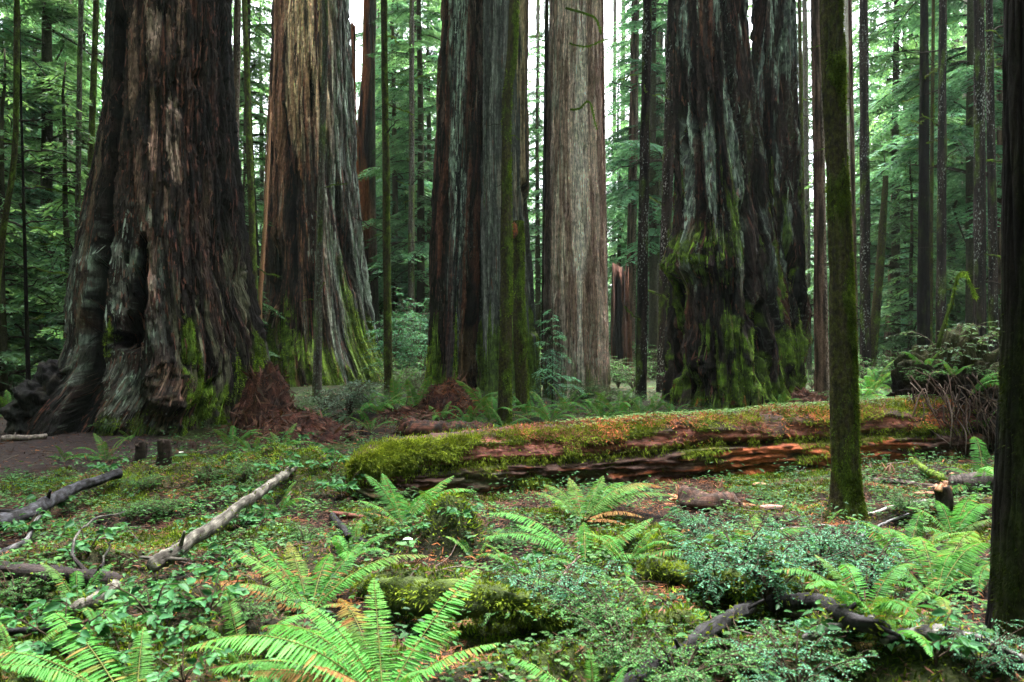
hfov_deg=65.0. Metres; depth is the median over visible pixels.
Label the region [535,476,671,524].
sword fern
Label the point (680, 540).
sword fern
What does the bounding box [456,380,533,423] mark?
sword fern
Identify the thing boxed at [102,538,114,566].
fallen twig
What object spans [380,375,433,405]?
sword fern
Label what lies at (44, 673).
sword fern
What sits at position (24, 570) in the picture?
fallen branch
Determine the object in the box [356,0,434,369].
hemlock tree
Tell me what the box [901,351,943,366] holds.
sword fern
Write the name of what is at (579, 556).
fallen twig
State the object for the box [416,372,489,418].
litter mound
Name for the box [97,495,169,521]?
huckleberry bush
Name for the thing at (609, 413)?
salal plant
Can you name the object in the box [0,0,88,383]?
hemlock tree
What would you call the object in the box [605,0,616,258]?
hemlock tree
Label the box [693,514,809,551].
sword fern
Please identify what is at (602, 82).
slim conifer
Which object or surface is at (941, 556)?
sword fern
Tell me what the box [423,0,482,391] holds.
redwood tree
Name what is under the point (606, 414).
sword fern
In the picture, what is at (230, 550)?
salal plant
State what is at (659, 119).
hemlock tree
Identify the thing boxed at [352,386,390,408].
round leaved bush
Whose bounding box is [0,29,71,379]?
hemlock tree
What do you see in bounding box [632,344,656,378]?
understory shrub
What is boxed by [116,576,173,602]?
salal plant
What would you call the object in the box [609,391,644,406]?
huckleberry bush
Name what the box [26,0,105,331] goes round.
hemlock tree
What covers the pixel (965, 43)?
slim conifer
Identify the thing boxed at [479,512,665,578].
sword fern
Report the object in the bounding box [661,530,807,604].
huckleberry bush
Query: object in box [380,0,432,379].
hemlock tree
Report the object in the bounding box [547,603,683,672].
huckleberry bush
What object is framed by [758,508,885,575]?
huckleberry bush
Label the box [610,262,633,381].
splintered stump
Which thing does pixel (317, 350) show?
sapling trunk
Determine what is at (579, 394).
huckleberry bush
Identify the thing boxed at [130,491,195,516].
huckleberry bush
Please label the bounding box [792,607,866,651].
salal plant
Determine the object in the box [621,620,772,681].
huckleberry bush
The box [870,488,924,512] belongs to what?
huckleberry bush
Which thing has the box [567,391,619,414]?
sword fern
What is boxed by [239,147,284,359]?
hemlock tree
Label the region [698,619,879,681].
huckleberry bush
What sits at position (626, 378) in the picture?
understory shrub
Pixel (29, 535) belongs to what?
fallen branch
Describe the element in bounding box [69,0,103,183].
hemlock tree
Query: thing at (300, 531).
huckleberry bush
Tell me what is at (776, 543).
sword fern
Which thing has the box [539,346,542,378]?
understory shrub
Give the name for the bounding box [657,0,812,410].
redwood tree
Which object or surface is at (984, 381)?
sword fern
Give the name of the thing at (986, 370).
huckleberry bush
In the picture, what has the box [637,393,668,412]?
sword fern
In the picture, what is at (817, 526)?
fallen twig
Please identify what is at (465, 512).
salal plant
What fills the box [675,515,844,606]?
huckleberry bush
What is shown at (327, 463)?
salal plant
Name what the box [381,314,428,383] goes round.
rhododendron bush
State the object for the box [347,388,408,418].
sword fern
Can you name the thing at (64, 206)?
hemlock tree
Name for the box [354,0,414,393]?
hemlock tree
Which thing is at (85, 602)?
fallen branch
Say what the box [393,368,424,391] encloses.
understory shrub
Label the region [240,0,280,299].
hemlock tree
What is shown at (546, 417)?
sword fern
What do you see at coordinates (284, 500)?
sword fern
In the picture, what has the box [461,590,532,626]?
huckleberry bush
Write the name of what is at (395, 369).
understory shrub
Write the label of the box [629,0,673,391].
slim conifer
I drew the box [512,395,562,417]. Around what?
sword fern
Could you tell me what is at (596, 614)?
huckleberry bush
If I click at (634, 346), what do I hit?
understory shrub
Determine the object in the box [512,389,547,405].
huckleberry bush
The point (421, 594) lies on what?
fallen log
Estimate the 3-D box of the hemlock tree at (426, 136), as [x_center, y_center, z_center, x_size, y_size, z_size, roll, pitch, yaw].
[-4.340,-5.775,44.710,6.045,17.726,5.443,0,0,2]
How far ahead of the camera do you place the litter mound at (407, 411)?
14.33 m
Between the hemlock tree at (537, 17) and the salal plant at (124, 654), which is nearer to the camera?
the salal plant at (124, 654)
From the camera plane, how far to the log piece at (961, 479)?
7.69 m
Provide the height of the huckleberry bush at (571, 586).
0.374 m
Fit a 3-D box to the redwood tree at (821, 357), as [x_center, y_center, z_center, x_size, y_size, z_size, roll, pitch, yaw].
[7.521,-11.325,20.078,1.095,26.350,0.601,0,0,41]
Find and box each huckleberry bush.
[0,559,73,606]
[87,425,115,431]
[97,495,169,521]
[114,471,171,491]
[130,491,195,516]
[191,463,234,482]
[216,585,303,624]
[226,458,274,478]
[238,474,290,490]
[283,517,336,541]
[294,402,310,411]
[322,413,358,424]
[349,502,390,518]
[372,387,398,401]
[374,485,418,500]
[399,388,428,400]
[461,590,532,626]
[477,391,497,401]
[482,524,532,545]
[489,555,583,603]
[494,542,639,629]
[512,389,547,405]
[522,571,657,634]
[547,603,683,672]
[557,385,598,403]
[589,385,625,404]
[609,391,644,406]
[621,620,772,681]
[658,508,796,578]
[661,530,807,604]
[667,505,744,541]
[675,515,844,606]
[678,610,807,678]
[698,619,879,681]
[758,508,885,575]
[784,619,891,678]
[785,517,874,562]
[792,526,924,596]
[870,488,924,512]
[886,320,999,369]
[899,366,958,385]
[914,614,1023,679]
[950,363,998,380]
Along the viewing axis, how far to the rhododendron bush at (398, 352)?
27.16 m
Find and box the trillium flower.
[396,537,415,562]
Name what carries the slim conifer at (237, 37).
on the ground
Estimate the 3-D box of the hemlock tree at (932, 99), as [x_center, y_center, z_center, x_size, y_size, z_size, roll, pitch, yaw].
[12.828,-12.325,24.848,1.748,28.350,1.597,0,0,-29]
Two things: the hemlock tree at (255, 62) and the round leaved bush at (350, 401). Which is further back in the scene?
the hemlock tree at (255, 62)
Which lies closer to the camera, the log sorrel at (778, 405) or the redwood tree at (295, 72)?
the log sorrel at (778, 405)
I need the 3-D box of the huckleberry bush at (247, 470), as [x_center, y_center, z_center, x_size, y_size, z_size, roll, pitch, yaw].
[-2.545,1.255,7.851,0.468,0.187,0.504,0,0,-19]
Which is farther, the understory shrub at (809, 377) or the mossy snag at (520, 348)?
the understory shrub at (809, 377)
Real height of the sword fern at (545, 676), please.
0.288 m
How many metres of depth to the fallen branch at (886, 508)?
6.93 m
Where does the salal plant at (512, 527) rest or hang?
on the ground
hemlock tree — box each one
[0,0,77,237]
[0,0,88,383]
[0,0,95,371]
[0,0,104,353]
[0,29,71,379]
[0,48,64,404]
[0,62,95,408]
[2,0,74,334]
[25,0,91,331]
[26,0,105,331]
[58,41,75,253]
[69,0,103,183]
[231,0,271,266]
[232,0,271,267]
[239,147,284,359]
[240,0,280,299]
[240,22,267,319]
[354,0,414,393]
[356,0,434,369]
[356,0,435,262]
[356,4,408,340]
[356,6,405,260]
[358,0,476,377]
[375,0,440,309]
[376,0,476,357]
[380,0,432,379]
[403,85,435,273]
[527,0,544,301]
[527,34,543,365]
[528,0,548,384]
[534,0,541,302]
[604,0,674,373]
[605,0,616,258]
[605,68,648,364]
[606,0,642,355]
[607,0,673,359]
[609,0,625,316]
[615,18,674,356]
[647,0,663,373]
[796,0,881,371]
[797,0,811,376]
[802,0,812,374]
[804,0,987,360]
[810,4,884,317]
[811,1,916,366]
[854,0,1003,327]
[855,52,902,340]
[856,0,935,336]
[858,2,961,341]
[858,156,954,382]
[870,0,961,338]
[880,0,987,373]
[883,2,908,348]
[895,0,948,343]
[901,1,996,329]
[903,0,964,350]
[914,3,1000,334]
[955,9,958,273]
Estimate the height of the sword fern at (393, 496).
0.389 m
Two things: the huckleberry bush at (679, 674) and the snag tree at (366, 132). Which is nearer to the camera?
the huckleberry bush at (679, 674)
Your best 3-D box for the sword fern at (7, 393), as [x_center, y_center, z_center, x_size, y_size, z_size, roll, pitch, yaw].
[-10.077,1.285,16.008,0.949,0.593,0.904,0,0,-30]
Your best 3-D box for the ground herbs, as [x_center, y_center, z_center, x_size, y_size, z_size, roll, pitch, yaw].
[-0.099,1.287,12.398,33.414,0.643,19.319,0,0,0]
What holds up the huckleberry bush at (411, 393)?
on the ground
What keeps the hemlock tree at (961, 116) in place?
on the ground
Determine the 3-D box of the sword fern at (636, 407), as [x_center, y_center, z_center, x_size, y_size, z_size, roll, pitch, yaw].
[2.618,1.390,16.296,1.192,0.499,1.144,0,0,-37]
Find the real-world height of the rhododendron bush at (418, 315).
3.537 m
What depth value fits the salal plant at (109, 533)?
4.94 m
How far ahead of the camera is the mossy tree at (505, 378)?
14.12 m
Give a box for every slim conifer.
[4,10,13,324]
[64,0,73,226]
[233,0,240,137]
[600,0,608,350]
[607,0,656,373]
[610,0,671,399]
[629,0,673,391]
[844,0,849,178]
[846,0,875,379]
[847,0,878,387]
[906,0,962,342]
[938,0,1002,342]
[961,0,966,312]
[985,0,1002,386]
[996,1,1002,354]
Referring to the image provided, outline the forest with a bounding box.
[1,0,996,362]
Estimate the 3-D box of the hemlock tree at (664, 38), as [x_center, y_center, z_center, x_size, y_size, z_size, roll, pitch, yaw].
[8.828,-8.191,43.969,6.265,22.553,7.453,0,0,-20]
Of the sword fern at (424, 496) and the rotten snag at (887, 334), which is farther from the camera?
the rotten snag at (887, 334)
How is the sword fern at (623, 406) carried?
on the ground
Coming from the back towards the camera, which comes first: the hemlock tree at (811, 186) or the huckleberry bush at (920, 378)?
the hemlock tree at (811, 186)
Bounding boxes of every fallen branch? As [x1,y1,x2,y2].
[0,432,47,441]
[0,468,122,531]
[0,515,41,554]
[0,557,122,585]
[0,620,97,639]
[63,578,123,618]
[139,466,297,572]
[329,512,369,543]
[616,598,764,681]
[636,542,761,600]
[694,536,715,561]
[765,587,900,639]
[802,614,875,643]
[855,513,909,551]
[864,477,938,487]
[868,498,926,516]
[879,622,1023,668]
[909,457,946,482]
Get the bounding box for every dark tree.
[0,0,60,294]
[983,0,1023,650]
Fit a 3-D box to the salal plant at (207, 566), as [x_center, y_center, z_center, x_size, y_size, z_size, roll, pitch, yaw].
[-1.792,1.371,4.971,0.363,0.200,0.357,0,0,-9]
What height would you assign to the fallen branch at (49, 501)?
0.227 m
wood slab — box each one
[327,511,365,518]
[760,504,782,508]
[914,491,934,495]
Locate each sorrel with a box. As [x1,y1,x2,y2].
[0,381,1010,681]
[549,393,952,427]
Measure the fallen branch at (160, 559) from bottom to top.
0.234 m
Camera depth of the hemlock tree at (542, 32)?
50.04 m
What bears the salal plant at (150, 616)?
on the ground
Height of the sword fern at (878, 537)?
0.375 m
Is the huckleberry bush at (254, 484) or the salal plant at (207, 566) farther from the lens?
the huckleberry bush at (254, 484)
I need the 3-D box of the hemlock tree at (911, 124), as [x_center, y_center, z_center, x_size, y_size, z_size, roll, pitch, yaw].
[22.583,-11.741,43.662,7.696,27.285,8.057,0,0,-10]
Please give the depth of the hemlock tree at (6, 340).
18.17 m
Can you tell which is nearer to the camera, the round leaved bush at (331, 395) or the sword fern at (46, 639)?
the sword fern at (46, 639)
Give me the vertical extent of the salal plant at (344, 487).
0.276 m
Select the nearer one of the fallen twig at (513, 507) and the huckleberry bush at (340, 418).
the fallen twig at (513, 507)
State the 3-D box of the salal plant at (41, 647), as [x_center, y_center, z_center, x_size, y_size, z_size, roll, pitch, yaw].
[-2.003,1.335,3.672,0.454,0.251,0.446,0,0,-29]
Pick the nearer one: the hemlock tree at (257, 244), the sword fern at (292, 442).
the sword fern at (292, 442)
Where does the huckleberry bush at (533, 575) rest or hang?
on the ground
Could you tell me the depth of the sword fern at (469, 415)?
14.07 m
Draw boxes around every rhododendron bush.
[361,308,427,373]
[372,286,429,378]
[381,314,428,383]
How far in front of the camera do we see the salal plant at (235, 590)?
4.00 m
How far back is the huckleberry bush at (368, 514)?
6.58 m
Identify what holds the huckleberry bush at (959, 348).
on the fallen log at (423, 462)
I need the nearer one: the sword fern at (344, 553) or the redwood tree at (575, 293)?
the sword fern at (344, 553)
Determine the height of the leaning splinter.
7.981 m
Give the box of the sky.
[1,0,996,289]
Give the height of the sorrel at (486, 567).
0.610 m
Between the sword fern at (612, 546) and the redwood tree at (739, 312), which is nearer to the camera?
the sword fern at (612, 546)
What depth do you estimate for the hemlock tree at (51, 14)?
23.81 m
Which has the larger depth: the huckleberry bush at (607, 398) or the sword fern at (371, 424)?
the huckleberry bush at (607, 398)
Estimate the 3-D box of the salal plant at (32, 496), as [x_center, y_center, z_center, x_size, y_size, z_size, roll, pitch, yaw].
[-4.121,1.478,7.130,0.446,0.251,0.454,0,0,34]
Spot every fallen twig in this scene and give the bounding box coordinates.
[70,510,126,568]
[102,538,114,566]
[475,506,547,510]
[553,555,580,590]
[778,522,834,531]
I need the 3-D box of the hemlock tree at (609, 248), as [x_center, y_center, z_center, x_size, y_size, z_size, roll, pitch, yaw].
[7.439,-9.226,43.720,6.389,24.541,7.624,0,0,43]
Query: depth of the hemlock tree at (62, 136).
33.93 m
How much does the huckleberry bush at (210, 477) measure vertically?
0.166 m
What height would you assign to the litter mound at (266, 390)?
1.555 m
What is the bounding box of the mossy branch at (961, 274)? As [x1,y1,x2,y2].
[936,271,979,348]
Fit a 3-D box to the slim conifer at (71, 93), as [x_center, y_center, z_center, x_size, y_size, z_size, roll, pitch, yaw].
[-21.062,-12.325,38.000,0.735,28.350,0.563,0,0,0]
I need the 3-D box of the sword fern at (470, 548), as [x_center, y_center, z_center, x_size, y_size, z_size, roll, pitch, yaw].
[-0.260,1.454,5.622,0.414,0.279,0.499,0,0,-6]
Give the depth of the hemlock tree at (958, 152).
41.99 m
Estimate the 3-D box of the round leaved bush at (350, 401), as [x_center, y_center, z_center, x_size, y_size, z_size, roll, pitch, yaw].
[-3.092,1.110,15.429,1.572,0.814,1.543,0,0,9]
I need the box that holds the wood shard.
[713,479,722,488]
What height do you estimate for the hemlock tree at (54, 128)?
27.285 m
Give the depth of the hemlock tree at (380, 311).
46.93 m
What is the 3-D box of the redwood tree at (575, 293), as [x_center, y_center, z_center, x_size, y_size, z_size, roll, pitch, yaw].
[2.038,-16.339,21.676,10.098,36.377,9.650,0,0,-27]
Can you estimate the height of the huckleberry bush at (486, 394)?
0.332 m
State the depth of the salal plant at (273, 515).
6.33 m
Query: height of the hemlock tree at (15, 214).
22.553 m
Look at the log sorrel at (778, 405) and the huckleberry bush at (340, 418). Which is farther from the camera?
the huckleberry bush at (340, 418)
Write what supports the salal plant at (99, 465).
on the ground
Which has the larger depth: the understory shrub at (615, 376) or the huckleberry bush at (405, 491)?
the understory shrub at (615, 376)
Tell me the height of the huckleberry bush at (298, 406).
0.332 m
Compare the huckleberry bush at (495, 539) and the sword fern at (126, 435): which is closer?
the huckleberry bush at (495, 539)
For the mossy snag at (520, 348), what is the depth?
16.39 m
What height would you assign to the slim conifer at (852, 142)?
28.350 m
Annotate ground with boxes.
[0,362,1023,681]
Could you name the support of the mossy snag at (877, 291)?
on the ground
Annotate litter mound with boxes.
[215,359,300,433]
[231,405,364,446]
[357,397,446,425]
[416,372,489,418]
[786,384,828,405]
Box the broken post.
[933,482,953,518]
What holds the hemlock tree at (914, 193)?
on the ground
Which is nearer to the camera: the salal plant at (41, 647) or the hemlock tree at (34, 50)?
the salal plant at (41, 647)
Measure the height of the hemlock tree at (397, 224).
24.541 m
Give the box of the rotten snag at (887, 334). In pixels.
[882,194,891,375]
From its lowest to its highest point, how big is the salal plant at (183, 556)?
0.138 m
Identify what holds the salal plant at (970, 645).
on the ground
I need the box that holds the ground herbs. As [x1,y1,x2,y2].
[0,388,993,681]
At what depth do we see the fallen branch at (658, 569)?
4.78 m
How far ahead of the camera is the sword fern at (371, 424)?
12.64 m
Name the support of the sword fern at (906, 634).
on the ground
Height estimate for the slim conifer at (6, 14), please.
28.350 m
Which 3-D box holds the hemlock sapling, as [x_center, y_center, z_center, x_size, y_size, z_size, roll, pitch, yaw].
[1.078,0.434,18.326,1.270,2.324,1.280,0,0,0]
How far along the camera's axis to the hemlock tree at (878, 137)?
59.88 m
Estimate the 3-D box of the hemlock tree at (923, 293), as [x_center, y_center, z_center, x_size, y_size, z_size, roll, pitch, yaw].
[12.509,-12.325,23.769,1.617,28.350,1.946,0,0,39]
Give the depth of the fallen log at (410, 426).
12.41 m
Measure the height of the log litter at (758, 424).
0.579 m
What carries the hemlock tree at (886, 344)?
on the ground
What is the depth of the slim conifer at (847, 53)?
33.90 m
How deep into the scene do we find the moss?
5.17 m
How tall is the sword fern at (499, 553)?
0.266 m
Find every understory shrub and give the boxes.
[8,347,45,388]
[358,355,426,387]
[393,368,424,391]
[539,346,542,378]
[572,379,613,397]
[609,341,652,369]
[609,356,653,387]
[610,358,663,389]
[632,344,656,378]
[805,361,813,389]
[858,347,909,376]
[858,352,902,387]
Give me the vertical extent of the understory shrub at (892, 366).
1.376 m
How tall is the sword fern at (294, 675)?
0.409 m
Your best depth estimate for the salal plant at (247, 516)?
6.10 m
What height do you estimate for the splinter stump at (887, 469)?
0.154 m
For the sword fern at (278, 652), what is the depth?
3.70 m
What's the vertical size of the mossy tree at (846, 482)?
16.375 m
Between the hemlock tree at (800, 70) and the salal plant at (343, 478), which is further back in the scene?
the hemlock tree at (800, 70)
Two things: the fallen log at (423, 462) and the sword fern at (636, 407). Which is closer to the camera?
the fallen log at (423, 462)
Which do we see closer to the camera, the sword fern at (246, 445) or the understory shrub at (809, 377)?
the sword fern at (246, 445)
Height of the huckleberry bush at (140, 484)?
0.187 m
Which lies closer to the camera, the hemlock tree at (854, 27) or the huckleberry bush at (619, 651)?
the huckleberry bush at (619, 651)
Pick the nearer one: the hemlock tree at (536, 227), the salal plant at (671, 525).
the salal plant at (671, 525)
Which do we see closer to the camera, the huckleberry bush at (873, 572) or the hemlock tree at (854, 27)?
the huckleberry bush at (873, 572)
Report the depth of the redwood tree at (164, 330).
13.35 m
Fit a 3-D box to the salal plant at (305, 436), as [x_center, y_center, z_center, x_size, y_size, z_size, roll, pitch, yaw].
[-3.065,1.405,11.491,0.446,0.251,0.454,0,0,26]
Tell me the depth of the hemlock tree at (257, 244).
27.96 m
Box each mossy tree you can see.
[490,0,520,426]
[804,0,869,522]
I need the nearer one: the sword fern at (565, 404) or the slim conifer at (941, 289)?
the sword fern at (565, 404)
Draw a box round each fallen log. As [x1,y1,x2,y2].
[343,323,999,504]
[348,571,582,638]
[393,417,497,435]
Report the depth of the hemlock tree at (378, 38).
39.77 m
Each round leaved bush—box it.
[297,386,353,414]
[309,379,389,418]
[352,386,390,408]
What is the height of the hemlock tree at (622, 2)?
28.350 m
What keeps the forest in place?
on the ground
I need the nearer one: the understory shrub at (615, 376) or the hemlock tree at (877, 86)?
the understory shrub at (615, 376)
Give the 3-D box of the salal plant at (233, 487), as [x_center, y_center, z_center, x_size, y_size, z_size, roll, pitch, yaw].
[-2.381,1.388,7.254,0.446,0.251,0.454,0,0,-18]
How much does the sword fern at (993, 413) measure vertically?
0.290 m
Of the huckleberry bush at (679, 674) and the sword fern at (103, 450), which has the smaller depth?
the huckleberry bush at (679, 674)
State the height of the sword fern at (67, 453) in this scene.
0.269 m
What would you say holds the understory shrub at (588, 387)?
on the ground
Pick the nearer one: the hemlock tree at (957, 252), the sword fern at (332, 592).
the sword fern at (332, 592)
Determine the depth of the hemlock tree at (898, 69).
32.93 m
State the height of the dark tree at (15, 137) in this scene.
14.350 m
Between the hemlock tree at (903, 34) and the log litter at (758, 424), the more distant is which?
the hemlock tree at (903, 34)
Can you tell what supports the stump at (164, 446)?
on the ground
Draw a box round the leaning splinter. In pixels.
[258,113,271,318]
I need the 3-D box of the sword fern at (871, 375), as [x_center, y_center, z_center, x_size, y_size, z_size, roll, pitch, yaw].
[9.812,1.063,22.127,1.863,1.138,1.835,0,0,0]
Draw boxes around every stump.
[134,440,148,462]
[155,439,172,468]
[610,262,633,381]
[881,462,894,475]
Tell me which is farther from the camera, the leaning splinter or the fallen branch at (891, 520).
the leaning splinter
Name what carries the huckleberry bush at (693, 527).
on the ground
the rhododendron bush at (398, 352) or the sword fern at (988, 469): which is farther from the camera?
the rhododendron bush at (398, 352)
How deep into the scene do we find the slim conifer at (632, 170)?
35.83 m
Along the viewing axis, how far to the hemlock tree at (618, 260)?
41.92 m
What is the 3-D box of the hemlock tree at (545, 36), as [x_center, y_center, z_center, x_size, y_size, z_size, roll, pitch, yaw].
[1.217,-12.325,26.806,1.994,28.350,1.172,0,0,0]
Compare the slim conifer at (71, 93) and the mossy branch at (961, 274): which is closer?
the mossy branch at (961, 274)
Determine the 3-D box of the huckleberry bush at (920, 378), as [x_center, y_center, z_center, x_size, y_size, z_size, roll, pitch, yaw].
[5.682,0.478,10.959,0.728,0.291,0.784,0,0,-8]
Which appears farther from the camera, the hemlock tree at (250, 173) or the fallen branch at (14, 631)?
the hemlock tree at (250, 173)
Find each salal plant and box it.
[0,509,51,537]
[0,592,81,635]
[13,493,80,521]
[15,599,128,662]
[47,518,136,556]
[77,625,173,667]
[86,455,128,472]
[86,577,202,625]
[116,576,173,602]
[135,595,217,638]
[145,634,232,681]
[158,567,249,617]
[172,515,205,531]
[176,546,194,563]
[187,543,249,575]
[204,502,259,532]
[205,531,228,544]
[207,538,243,560]
[221,480,273,507]
[239,504,280,524]
[253,451,303,472]
[278,431,318,445]
[306,448,349,470]
[312,442,328,452]
[316,470,366,500]
[331,475,345,481]
[386,513,430,539]
[437,497,483,518]
[495,518,530,539]
[523,543,577,574]
[597,409,618,416]
[659,506,705,533]
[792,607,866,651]
[882,604,987,666]
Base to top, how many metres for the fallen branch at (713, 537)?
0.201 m
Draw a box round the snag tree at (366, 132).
[351,0,381,346]
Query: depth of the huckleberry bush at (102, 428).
12.52 m
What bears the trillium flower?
on the ground
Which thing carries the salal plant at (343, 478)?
on the ground
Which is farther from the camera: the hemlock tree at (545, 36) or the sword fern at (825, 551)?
the hemlock tree at (545, 36)
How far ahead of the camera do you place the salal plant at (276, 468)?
7.63 m
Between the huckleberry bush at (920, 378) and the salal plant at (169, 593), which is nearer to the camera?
the salal plant at (169, 593)
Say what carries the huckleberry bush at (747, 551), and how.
on the ground
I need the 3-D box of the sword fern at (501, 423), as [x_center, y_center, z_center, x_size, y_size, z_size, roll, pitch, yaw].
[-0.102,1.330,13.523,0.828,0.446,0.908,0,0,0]
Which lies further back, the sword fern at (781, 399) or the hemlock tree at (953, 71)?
the hemlock tree at (953, 71)
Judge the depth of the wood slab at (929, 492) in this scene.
7.81 m
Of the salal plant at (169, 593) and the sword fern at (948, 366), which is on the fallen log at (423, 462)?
the sword fern at (948, 366)
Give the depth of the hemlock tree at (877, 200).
39.96 m
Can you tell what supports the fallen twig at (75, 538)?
on the ground
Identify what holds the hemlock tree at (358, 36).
on the ground
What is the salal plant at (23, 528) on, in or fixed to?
on the ground
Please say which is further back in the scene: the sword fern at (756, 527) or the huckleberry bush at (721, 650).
the sword fern at (756, 527)
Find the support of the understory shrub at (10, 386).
on the ground
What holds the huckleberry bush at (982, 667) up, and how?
on the ground
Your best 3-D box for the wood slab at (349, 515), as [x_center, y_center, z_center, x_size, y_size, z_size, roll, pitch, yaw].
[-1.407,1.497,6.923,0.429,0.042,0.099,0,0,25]
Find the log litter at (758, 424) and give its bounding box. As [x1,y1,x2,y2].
[467,395,973,460]
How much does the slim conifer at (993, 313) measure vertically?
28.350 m
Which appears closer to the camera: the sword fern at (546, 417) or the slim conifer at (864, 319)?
the sword fern at (546, 417)
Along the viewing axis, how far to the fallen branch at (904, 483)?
8.48 m
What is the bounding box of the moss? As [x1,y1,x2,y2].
[0,441,1023,681]
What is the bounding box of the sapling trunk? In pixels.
[299,0,346,397]
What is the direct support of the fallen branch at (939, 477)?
on the ground
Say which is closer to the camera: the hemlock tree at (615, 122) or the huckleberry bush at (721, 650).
the huckleberry bush at (721, 650)
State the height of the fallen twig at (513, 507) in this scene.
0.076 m
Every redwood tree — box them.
[0,0,270,435]
[262,0,401,386]
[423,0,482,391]
[476,0,541,398]
[542,0,610,398]
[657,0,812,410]
[802,0,828,399]
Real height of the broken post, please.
0.349 m
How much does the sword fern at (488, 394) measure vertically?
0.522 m
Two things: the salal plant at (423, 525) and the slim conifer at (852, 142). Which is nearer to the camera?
the salal plant at (423, 525)
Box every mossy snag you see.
[512,220,530,411]
[871,175,888,385]
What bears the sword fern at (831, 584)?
on the ground
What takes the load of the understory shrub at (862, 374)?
on the ground
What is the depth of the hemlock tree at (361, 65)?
51.72 m
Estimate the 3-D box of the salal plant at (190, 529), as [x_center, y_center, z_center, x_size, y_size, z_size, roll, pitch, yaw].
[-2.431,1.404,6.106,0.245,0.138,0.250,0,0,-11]
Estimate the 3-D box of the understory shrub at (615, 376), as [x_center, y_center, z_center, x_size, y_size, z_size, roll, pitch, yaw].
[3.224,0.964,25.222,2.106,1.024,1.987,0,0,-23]
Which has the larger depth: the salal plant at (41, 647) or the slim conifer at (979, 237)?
the slim conifer at (979, 237)
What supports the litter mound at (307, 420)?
on the ground
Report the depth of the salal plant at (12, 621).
3.97 m
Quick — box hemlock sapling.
[533,309,586,406]
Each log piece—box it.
[664,485,753,512]
[927,472,993,496]
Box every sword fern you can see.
[0,390,11,416]
[0,606,182,681]
[0,622,69,680]
[28,562,140,626]
[49,446,93,460]
[67,433,129,461]
[108,425,141,441]
[182,590,323,681]
[185,569,499,681]
[196,539,427,614]
[211,425,261,447]
[222,636,377,681]
[232,435,266,453]
[250,481,312,513]
[263,423,318,446]
[325,520,392,564]
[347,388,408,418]
[351,411,390,431]
[357,473,476,522]
[369,370,418,404]
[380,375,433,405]
[402,491,461,518]
[428,401,456,421]
[437,402,487,421]
[445,528,504,569]
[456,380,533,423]
[476,387,497,405]
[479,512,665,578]
[484,543,571,578]
[490,407,529,427]
[508,648,627,681]
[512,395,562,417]
[523,391,576,420]
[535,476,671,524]
[547,382,590,412]
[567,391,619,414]
[582,387,641,416]
[582,399,628,419]
[584,528,673,576]
[607,577,714,616]
[614,397,658,414]
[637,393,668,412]
[646,529,726,562]
[653,397,688,413]
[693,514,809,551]
[753,516,820,558]
[765,392,801,404]
[773,555,955,643]
[790,503,842,538]
[796,533,861,565]
[819,579,943,658]
[845,512,965,574]
[858,360,893,394]
[859,381,885,399]
[863,531,990,620]
[897,494,991,540]
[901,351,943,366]
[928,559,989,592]
[930,359,973,374]
[941,437,993,493]
[969,372,998,396]
[972,410,996,427]
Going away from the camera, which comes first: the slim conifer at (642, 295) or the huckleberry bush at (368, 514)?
the huckleberry bush at (368, 514)
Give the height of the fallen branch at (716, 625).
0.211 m
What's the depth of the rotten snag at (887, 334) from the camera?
35.90 m
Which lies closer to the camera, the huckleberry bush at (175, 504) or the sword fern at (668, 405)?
the huckleberry bush at (175, 504)
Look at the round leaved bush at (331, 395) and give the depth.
15.99 m
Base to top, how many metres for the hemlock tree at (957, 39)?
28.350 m
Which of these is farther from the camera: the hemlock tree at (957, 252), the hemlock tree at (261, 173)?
the hemlock tree at (261, 173)
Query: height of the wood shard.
0.148 m
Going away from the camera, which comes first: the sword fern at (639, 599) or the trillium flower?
the sword fern at (639, 599)
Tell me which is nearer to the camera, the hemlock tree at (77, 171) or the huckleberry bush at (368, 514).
the huckleberry bush at (368, 514)
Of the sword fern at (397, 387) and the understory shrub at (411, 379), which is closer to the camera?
the sword fern at (397, 387)
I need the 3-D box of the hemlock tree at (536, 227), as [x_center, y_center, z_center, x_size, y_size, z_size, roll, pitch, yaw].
[1.562,-5.675,37.878,6.045,17.726,5.443,0,0,-33]
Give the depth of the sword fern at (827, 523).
5.95 m
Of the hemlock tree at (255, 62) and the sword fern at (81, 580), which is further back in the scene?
the hemlock tree at (255, 62)
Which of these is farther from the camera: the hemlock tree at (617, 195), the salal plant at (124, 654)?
the hemlock tree at (617, 195)
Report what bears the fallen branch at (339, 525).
on the ground
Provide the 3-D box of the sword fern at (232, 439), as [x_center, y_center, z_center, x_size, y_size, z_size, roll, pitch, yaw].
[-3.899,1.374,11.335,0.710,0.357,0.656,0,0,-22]
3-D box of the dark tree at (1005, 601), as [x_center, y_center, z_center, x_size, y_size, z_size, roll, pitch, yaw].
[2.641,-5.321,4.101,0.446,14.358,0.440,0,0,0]
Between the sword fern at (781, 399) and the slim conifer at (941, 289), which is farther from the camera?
the slim conifer at (941, 289)
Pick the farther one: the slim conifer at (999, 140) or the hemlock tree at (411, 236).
the hemlock tree at (411, 236)
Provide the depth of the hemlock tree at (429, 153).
37.95 m

